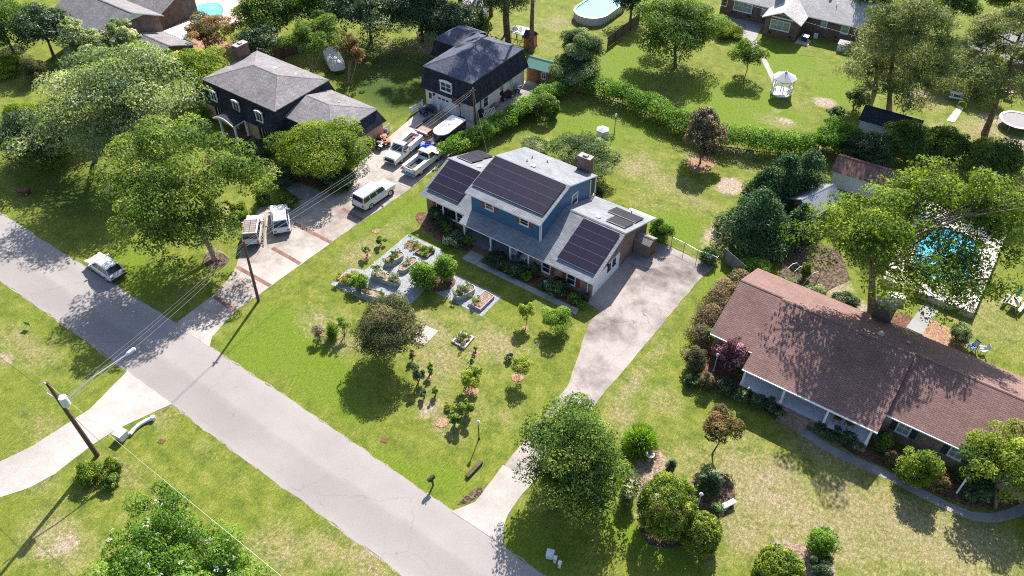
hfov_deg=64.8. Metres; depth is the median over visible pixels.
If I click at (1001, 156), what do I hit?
laurel shrub
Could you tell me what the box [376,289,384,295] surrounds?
bed plant
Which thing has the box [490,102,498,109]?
pallet
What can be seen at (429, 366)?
seedling
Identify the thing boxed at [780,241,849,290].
patio
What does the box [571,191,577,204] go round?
window
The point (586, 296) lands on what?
rain barrel
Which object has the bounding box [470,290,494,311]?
garden bed
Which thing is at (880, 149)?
laurel shrub
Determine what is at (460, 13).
garden tree
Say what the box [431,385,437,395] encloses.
seedling
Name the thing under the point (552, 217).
blue house
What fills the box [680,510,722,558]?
clipped shrub
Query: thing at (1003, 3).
garden tree
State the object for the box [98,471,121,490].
shrub
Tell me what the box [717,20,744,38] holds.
shrub
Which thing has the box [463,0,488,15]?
storage building
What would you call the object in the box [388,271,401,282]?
bed plant
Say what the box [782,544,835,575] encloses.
mulch bed
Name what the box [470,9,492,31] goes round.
garden tree
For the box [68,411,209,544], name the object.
overhead wire
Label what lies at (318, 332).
shrub
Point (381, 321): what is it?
crape myrtle
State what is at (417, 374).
seedling
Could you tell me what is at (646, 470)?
mulch bed
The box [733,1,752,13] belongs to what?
window
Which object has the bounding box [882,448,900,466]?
shrub
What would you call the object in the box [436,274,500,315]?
gravel yard
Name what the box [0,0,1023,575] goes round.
ground
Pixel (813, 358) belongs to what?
brick house
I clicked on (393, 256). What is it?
bed plant
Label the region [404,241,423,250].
mulch bed
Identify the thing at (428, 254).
garden bed
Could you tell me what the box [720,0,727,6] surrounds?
window
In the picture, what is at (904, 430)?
window
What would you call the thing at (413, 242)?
bed plant
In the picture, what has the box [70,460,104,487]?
shrub
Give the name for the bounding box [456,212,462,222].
window
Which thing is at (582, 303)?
shrub
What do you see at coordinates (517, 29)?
chicken run
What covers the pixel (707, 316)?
hedge
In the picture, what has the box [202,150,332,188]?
mulch bed
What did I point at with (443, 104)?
garage door
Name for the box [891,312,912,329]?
mulch bed
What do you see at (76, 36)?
maple tree
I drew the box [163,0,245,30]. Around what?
patio
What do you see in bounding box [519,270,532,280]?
shrub
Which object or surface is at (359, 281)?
fig bush
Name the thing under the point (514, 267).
shrub
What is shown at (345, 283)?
raised bed
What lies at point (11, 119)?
shrub
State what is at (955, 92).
picnic table
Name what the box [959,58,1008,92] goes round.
laurel shrub
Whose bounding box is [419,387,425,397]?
seedling
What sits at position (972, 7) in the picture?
garden tree
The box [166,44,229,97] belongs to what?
maple tree
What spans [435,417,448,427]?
mulch ring
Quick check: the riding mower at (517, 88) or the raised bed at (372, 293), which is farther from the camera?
the riding mower at (517, 88)
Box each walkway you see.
[285,182,319,198]
[462,250,578,314]
[745,34,779,84]
[800,429,1023,522]
[907,302,938,334]
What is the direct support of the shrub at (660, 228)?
on the ground at (792, 486)
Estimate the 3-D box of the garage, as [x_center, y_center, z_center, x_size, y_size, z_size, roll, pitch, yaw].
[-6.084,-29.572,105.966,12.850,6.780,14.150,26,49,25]
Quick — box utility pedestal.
[553,555,557,563]
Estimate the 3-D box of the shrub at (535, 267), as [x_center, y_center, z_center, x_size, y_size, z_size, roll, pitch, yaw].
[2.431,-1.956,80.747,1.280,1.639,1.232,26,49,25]
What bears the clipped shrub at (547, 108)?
on the ground at (792, 486)
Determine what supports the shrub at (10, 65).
on the ground at (792, 486)
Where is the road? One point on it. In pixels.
(400, 524)
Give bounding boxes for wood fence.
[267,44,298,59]
[607,17,638,48]
[722,248,745,269]
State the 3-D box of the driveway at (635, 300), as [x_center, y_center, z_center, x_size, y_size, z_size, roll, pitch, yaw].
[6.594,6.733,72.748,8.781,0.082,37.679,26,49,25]
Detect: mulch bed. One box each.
[189,37,232,56]
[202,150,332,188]
[203,252,228,268]
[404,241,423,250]
[415,212,473,251]
[429,277,455,291]
[458,488,482,504]
[481,259,583,307]
[633,449,664,498]
[638,472,734,547]
[687,156,714,172]
[692,309,773,415]
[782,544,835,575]
[836,439,1023,509]
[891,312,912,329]
[923,320,966,351]
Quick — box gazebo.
[770,70,796,97]
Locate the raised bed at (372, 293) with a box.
[361,288,385,300]
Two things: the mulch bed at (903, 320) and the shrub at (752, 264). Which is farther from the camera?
the shrub at (752, 264)
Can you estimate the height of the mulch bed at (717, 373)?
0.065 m
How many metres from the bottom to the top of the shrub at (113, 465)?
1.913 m
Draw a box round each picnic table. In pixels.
[949,90,963,99]
[1001,294,1023,311]
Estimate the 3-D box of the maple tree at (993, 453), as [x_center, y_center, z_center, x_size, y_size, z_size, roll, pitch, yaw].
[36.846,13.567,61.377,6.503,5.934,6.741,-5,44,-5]
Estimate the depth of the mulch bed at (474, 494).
62.74 m
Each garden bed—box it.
[415,247,434,258]
[452,331,474,349]
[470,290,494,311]
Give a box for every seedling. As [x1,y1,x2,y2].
[361,246,370,256]
[376,235,386,244]
[408,349,415,359]
[409,363,424,382]
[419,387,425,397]
[426,361,433,375]
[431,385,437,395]
[444,400,456,410]
[448,413,461,425]
[455,402,473,417]
[464,398,473,412]
[504,353,512,359]
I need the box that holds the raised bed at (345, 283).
[339,277,347,284]
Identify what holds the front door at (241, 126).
in the mansard house at (258, 94)
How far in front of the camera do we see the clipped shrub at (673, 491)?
58.12 m
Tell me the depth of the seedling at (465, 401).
68.00 m
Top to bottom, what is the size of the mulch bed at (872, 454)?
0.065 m
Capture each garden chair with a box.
[967,339,981,352]
[977,343,991,355]
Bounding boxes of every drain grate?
[157,439,165,443]
[380,438,387,442]
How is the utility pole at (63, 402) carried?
on the ground at (792, 486)
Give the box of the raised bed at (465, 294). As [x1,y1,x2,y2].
[453,284,474,300]
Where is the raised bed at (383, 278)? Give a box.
[371,270,400,286]
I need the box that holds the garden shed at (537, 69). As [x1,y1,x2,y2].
[527,55,555,84]
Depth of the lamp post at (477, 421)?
65.53 m
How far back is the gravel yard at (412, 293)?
80.99 m
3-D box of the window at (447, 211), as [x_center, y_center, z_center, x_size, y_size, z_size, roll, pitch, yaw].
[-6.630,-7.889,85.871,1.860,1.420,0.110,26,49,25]
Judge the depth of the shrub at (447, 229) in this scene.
85.34 m
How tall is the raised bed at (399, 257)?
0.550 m
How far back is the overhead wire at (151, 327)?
66.35 m
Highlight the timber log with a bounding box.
[465,460,482,478]
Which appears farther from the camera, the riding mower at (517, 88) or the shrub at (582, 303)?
the riding mower at (517, 88)
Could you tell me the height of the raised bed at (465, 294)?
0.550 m
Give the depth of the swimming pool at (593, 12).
122.37 m
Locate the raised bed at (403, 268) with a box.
[398,257,416,273]
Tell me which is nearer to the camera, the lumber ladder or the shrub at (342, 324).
the shrub at (342, 324)
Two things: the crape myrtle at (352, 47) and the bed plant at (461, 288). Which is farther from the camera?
the crape myrtle at (352, 47)
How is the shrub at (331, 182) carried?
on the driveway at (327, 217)
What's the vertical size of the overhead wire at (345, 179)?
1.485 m
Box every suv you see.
[84,252,126,282]
[241,214,264,246]
[268,203,291,235]
[351,178,395,210]
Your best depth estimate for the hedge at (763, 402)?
68.58 m
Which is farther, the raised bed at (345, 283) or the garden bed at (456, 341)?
the raised bed at (345, 283)
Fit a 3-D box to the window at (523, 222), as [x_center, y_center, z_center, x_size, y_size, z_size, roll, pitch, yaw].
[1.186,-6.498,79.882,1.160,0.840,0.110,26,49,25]
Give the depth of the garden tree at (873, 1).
116.26 m
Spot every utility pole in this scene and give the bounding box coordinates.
[43,347,135,457]
[241,240,259,301]
[470,88,476,127]
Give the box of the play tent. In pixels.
[596,126,608,138]
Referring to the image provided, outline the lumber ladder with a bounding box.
[260,217,265,244]
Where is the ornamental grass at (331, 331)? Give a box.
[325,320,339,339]
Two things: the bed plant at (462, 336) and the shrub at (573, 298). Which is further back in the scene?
the shrub at (573, 298)
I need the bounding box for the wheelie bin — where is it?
[478,108,484,117]
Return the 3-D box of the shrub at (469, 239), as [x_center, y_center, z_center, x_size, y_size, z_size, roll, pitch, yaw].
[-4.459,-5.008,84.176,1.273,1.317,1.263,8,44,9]
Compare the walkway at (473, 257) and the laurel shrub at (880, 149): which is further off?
the laurel shrub at (880, 149)
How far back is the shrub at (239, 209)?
87.05 m
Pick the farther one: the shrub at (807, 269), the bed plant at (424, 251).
the bed plant at (424, 251)
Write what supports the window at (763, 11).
in the ranch house at (845, 16)
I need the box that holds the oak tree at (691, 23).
[632,0,731,67]
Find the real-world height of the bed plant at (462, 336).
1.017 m
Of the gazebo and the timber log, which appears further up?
the gazebo
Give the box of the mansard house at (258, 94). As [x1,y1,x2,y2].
[200,40,386,165]
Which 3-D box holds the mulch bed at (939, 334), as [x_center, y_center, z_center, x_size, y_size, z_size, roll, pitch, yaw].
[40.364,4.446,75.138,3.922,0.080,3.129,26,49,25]
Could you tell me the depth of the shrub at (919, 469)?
61.63 m
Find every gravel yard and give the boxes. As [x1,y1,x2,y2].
[331,234,443,303]
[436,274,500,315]
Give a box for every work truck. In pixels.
[383,131,423,164]
[401,145,442,177]
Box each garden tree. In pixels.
[0,0,37,53]
[9,2,70,57]
[230,0,301,31]
[230,21,282,54]
[277,0,342,27]
[321,0,399,42]
[380,0,455,41]
[416,0,490,39]
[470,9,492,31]
[475,0,535,35]
[611,0,648,20]
[852,0,895,6]
[932,0,983,17]
[984,0,1023,14]
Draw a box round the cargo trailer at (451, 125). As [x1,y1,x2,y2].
[433,115,466,147]
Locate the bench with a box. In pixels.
[722,498,736,509]
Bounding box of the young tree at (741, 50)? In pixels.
[726,38,770,82]
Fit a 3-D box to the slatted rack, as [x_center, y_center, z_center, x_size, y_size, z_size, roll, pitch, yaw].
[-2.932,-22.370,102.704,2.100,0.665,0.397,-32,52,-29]
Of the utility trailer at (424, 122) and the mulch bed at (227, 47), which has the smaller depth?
the utility trailer at (424, 122)
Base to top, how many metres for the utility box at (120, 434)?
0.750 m
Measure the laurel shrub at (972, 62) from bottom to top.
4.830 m
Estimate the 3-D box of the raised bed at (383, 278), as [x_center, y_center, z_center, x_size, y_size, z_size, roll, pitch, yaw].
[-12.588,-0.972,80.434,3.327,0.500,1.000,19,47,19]
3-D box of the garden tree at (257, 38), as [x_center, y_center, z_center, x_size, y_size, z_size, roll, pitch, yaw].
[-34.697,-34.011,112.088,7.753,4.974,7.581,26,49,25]
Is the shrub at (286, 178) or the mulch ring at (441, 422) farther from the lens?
the shrub at (286, 178)
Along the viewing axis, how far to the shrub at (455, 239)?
83.91 m
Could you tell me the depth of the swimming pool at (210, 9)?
125.23 m
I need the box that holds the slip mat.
[946,101,966,121]
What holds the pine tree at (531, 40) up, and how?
on the ground at (792, 486)
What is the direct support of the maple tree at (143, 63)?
on the ground at (792, 486)
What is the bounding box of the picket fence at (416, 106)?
[410,100,422,115]
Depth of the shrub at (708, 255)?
81.63 m
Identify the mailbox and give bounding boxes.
[427,474,434,485]
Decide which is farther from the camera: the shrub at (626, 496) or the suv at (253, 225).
the suv at (253, 225)
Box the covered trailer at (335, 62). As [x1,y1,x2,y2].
[323,46,344,73]
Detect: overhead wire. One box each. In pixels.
[48,384,280,575]
[66,247,237,391]
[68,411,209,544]
[70,248,243,399]
[70,256,230,393]
[247,90,470,239]
[247,92,470,241]
[247,94,470,245]
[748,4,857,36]
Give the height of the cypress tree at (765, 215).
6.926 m
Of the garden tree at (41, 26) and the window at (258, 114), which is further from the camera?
the garden tree at (41, 26)
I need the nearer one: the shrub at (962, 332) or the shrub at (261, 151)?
the shrub at (962, 332)
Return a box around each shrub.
[0,55,22,78]
[0,101,35,118]
[0,106,38,168]
[18,56,46,83]
[18,127,76,171]
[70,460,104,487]
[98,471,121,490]
[102,455,123,473]
[184,105,210,124]
[229,200,249,219]
[238,138,273,161]
[253,188,272,206]
[268,164,301,188]
[277,192,299,207]
[310,324,325,340]
[318,168,358,194]
[335,316,351,335]
[426,206,442,220]
[434,214,453,232]
[442,224,452,233]
[442,229,464,247]
[463,234,474,244]
[483,250,510,268]
[503,260,528,277]
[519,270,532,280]
[521,135,549,152]
[530,261,541,275]
[533,93,559,120]
[538,280,545,289]
[543,276,570,296]
[567,292,580,303]
[576,299,586,308]
[595,186,604,197]
[617,482,639,506]
[620,422,659,460]
[635,471,698,541]
[648,218,675,241]
[665,458,677,472]
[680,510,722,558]
[683,345,707,372]
[683,371,699,387]
[696,466,725,497]
[698,246,720,264]
[698,372,715,390]
[701,328,713,346]
[710,501,724,517]
[712,337,749,371]
[716,376,736,395]
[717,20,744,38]
[737,257,771,273]
[750,542,805,575]
[785,277,796,283]
[798,262,812,279]
[804,283,827,295]
[805,525,842,558]
[807,132,828,147]
[808,555,833,575]
[813,115,864,156]
[826,106,845,120]
[831,291,860,307]
[838,131,898,167]
[845,85,870,110]
[874,430,895,452]
[882,119,940,165]
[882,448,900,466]
[894,445,946,489]
[926,124,972,166]
[928,472,952,492]
[939,54,975,82]
[950,321,972,345]
[951,467,975,483]
[956,135,1023,188]
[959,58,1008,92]
[961,473,997,503]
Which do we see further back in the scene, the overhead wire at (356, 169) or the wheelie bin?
the wheelie bin
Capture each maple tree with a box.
[0,40,212,173]
[56,15,152,83]
[88,112,282,279]
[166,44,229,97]
[182,10,243,48]
[263,115,375,179]
[511,391,644,529]
[778,154,1023,326]
[958,417,1023,508]
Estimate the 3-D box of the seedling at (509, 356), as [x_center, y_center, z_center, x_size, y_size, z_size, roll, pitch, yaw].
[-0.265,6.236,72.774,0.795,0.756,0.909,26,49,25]
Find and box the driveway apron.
[452,465,531,544]
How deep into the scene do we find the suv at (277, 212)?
85.25 m
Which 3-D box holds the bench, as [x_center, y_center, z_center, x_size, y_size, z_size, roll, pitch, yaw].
[16.628,16.643,61.947,1.150,0.490,0.420,-19,47,-19]
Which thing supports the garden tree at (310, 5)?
on the ground at (792, 486)
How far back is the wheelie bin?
102.07 m
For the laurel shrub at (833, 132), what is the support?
on the ground at (792, 486)
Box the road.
[0,213,542,575]
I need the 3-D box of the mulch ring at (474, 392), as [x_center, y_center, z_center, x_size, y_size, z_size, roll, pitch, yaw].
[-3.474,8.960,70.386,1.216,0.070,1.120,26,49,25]
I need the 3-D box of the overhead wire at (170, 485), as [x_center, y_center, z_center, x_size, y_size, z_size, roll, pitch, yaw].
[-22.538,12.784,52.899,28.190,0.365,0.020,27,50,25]
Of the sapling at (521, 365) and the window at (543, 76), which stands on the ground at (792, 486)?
the sapling at (521, 365)
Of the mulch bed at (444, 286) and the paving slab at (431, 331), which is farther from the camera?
the mulch bed at (444, 286)
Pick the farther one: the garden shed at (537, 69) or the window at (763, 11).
the window at (763, 11)
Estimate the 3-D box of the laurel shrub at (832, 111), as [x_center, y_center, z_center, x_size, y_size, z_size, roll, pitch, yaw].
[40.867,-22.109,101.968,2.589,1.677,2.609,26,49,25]
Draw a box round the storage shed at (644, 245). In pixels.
[633,232,657,258]
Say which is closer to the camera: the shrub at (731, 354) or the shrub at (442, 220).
the shrub at (731, 354)
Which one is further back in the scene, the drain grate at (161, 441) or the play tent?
the play tent
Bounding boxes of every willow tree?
[543,130,622,178]
[547,27,605,86]
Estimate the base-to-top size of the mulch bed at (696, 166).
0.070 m
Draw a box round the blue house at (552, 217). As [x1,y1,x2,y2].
[420,147,655,297]
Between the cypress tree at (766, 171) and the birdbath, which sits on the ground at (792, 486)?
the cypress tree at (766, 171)
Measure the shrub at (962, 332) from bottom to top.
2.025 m
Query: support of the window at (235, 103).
in the mansard house at (258, 94)
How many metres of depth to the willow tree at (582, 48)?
105.30 m
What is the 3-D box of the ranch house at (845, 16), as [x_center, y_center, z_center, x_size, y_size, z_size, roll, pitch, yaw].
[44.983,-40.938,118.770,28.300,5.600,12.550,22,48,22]
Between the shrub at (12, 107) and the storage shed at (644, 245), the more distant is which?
the shrub at (12, 107)
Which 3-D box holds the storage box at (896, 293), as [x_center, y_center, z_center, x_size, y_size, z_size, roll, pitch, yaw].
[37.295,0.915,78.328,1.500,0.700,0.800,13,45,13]
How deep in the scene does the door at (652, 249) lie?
82.74 m
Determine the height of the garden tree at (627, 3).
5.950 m
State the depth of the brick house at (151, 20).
111.81 m
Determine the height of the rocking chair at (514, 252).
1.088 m
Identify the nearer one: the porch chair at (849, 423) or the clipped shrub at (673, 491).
the clipped shrub at (673, 491)
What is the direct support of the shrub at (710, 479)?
on the ground at (792, 486)
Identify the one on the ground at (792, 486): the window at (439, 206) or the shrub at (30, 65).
the shrub at (30, 65)
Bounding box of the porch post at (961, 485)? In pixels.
[956,476,969,493]
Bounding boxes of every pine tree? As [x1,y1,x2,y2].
[505,0,510,42]
[529,0,534,52]
[832,0,973,115]
[838,4,908,90]
[942,1,1023,135]
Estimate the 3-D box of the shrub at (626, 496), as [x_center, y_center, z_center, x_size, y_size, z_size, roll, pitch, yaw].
[8.907,15.683,61.828,1.670,2.131,1.721,-5,44,-5]
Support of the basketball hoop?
on the driveway at (327, 217)
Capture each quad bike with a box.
[366,138,384,150]
[419,104,435,116]
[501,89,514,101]
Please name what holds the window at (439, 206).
in the blue house at (552, 217)
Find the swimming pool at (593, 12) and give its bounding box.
[573,0,624,25]
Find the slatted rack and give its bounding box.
[482,107,494,116]
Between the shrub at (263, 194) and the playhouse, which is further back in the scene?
the playhouse
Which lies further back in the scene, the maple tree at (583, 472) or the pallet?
the pallet
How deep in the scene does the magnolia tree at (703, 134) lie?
92.50 m
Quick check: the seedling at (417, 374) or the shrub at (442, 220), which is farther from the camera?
the shrub at (442, 220)
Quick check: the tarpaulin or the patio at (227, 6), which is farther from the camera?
the patio at (227, 6)
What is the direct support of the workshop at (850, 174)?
on the ground at (792, 486)
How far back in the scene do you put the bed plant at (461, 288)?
78.32 m
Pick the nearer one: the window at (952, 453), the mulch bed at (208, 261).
the window at (952, 453)
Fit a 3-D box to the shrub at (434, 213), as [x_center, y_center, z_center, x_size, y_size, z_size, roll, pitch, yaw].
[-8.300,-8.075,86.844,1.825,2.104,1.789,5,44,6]
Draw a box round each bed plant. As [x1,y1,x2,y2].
[333,270,359,282]
[361,284,371,292]
[370,262,385,275]
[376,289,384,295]
[382,251,395,263]
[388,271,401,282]
[403,256,411,264]
[404,234,420,248]
[414,245,434,255]
[452,284,469,295]
[454,330,470,343]
[469,294,480,304]
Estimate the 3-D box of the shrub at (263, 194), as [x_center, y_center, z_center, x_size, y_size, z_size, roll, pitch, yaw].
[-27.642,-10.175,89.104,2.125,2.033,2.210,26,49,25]
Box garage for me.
[420,23,528,120]
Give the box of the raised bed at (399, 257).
[384,251,403,266]
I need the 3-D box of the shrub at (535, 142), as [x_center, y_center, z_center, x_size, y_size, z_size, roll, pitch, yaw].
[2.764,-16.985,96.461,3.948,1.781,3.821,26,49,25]
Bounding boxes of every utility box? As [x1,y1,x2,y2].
[112,427,128,442]
[546,548,554,559]
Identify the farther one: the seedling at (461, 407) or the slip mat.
the slip mat
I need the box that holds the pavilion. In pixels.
[784,183,843,224]
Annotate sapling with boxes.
[460,364,482,390]
[510,356,533,374]
[518,302,534,329]
[540,305,572,334]
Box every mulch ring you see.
[362,253,370,258]
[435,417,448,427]
[465,386,478,396]
[472,350,478,355]
[511,373,524,381]
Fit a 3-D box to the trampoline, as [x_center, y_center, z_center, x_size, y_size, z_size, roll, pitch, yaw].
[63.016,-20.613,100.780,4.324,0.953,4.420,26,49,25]
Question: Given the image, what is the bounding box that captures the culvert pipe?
[128,415,155,434]
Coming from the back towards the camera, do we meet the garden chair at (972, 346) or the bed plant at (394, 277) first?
the bed plant at (394, 277)
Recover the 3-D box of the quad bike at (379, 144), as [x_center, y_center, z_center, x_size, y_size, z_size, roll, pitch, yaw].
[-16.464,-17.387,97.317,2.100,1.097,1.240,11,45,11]
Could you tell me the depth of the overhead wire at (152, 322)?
66.27 m
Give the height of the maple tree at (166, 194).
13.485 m
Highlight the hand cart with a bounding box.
[10,187,30,195]
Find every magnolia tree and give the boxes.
[78,480,275,575]
[683,106,729,163]
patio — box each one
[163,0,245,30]
[719,15,763,38]
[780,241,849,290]
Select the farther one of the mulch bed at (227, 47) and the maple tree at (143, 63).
the mulch bed at (227, 47)
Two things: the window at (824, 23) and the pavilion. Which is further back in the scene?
the window at (824, 23)
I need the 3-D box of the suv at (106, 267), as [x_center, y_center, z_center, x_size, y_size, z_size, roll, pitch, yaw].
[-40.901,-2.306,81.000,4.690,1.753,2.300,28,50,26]
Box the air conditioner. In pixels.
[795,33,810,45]
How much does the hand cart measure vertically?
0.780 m
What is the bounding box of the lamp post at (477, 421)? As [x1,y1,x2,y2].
[476,420,479,439]
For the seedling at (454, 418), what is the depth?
66.87 m
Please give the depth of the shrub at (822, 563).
57.32 m
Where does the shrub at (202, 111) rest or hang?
on the ground at (792, 486)
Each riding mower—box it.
[377,133,390,146]
[513,84,520,92]
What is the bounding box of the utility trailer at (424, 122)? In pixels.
[414,108,445,135]
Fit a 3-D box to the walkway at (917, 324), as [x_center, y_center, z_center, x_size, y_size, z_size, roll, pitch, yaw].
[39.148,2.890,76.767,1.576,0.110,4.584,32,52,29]
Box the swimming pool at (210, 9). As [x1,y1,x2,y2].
[195,3,222,21]
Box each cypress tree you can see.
[710,185,801,268]
[740,166,780,200]
[741,151,811,214]
[779,147,832,197]
[779,202,821,250]
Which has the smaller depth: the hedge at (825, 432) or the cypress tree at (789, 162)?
the hedge at (825, 432)
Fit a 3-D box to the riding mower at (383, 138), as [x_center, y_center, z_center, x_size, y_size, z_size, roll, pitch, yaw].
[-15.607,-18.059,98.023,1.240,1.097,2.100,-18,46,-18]
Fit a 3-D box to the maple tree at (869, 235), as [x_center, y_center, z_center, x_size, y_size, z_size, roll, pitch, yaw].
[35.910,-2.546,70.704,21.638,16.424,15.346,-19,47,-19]
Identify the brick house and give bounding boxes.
[54,0,197,80]
[710,268,1023,499]
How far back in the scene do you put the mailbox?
62.59 m
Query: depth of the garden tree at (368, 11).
110.85 m
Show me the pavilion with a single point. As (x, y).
(818, 194)
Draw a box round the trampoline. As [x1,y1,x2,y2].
[996,111,1023,131]
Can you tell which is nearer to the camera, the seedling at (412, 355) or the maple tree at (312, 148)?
the seedling at (412, 355)
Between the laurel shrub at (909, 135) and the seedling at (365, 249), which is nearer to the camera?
the seedling at (365, 249)
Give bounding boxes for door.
[239,123,245,131]
[428,91,433,104]
[436,93,456,115]
[527,68,539,82]
[649,241,655,257]
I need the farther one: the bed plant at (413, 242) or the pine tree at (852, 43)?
the pine tree at (852, 43)
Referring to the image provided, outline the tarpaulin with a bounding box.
[419,141,433,148]
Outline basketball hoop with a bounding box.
[452,97,464,118]
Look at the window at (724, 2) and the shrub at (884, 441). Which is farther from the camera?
the window at (724, 2)
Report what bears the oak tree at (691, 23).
on the ground at (792, 486)
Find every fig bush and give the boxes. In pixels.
[347,273,369,288]
[408,260,440,290]
[432,252,457,283]
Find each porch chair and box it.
[832,415,841,423]
[844,420,854,428]
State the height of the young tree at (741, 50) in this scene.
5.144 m
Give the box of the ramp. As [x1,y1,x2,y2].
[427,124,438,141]
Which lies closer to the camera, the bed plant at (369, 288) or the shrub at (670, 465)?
the shrub at (670, 465)
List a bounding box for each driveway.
[0,371,171,496]
[175,81,541,346]
[454,242,712,536]
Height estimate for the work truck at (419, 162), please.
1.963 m
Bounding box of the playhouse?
[523,29,538,48]
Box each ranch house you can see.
[719,0,917,46]
[970,29,1023,76]
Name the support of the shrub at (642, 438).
on the ground at (792, 486)
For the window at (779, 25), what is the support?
in the ranch house at (845, 16)
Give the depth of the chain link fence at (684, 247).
83.40 m
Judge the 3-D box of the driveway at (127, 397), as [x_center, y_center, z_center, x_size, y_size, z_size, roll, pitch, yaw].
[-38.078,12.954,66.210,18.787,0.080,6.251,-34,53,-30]
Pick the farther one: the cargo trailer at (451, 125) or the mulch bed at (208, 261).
the cargo trailer at (451, 125)
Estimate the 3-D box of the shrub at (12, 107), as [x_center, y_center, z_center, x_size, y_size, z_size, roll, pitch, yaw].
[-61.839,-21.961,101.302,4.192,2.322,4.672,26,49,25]
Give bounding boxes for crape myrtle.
[275,9,346,72]
[333,32,370,83]
[349,291,428,357]
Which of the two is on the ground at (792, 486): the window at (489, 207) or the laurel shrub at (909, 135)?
the laurel shrub at (909, 135)
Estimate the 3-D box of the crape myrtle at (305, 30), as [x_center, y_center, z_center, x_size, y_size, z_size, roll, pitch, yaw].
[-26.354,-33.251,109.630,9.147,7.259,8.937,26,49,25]
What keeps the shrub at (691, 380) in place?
on the ground at (792, 486)
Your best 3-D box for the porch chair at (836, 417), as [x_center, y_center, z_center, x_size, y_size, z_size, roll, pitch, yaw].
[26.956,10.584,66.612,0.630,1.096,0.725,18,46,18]
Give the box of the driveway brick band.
[212,207,363,311]
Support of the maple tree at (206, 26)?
on the mulch bed at (227, 47)
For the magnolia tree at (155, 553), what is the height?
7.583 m
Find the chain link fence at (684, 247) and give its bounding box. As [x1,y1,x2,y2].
[658,234,717,264]
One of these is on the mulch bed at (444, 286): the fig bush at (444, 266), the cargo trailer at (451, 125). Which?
the fig bush at (444, 266)
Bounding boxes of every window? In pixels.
[209,89,217,102]
[230,99,239,111]
[253,110,263,123]
[261,128,272,143]
[436,203,442,214]
[439,79,451,94]
[443,206,456,221]
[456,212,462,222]
[483,96,488,108]
[484,203,493,212]
[499,85,503,97]
[519,218,528,227]
[541,72,545,79]
[541,262,550,274]
[565,274,575,286]
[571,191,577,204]
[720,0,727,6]
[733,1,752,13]
[760,7,768,15]
[769,18,790,32]
[820,21,827,28]
[840,25,849,34]
[894,423,911,437]
[946,447,963,461]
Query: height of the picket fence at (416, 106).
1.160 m
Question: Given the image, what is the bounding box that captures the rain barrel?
[583,293,589,302]
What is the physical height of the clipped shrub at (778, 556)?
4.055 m
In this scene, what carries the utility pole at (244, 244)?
on the ground at (792, 486)
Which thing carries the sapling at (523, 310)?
on the ground at (792, 486)
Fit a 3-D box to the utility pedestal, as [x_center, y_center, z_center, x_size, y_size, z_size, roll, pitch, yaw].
[3.134,19.709,58.558,0.250,0.720,0.270,14,45,15]
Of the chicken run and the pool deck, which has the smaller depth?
the pool deck
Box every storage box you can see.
[836,39,850,52]
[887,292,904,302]
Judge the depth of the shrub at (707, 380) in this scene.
69.60 m
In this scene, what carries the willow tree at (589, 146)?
on the ground at (792, 486)
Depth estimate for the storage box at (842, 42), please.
114.93 m
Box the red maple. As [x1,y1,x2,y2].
[702,403,745,454]
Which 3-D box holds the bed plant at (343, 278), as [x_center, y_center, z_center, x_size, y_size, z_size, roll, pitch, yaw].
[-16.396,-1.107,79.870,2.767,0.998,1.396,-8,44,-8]
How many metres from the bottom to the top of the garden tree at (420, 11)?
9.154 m
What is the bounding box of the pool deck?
[882,203,1005,318]
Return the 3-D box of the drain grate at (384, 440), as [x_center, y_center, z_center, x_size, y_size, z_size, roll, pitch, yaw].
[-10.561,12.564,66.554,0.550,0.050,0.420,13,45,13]
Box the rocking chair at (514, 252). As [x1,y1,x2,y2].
[511,249,518,255]
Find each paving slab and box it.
[421,325,430,331]
[423,333,432,340]
[427,328,437,334]
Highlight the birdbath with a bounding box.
[645,450,654,461]
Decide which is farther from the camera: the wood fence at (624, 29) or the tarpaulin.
the wood fence at (624, 29)
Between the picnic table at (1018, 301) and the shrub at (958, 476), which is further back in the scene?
the picnic table at (1018, 301)
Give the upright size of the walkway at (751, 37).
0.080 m
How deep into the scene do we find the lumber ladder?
85.27 m
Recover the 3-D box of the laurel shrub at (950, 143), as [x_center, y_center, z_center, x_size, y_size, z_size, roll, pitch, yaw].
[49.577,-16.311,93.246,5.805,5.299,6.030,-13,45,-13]
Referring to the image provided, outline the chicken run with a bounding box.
[509,25,529,43]
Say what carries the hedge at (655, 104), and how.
on the ground at (792, 486)
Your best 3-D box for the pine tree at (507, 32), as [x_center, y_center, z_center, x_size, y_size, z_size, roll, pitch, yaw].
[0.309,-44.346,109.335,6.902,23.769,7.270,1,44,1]
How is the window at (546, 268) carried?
in the blue house at (552, 217)
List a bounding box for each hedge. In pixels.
[434,73,574,158]
[563,74,819,154]
[683,268,750,347]
[731,385,785,419]
[813,420,865,449]
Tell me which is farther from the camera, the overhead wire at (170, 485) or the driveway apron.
the driveway apron
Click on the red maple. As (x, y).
(719, 423)
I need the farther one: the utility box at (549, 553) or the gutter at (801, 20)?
the gutter at (801, 20)
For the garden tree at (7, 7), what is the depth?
109.84 m
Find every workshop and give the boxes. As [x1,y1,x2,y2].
[831,154,909,204]
[858,104,923,136]
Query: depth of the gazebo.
105.59 m

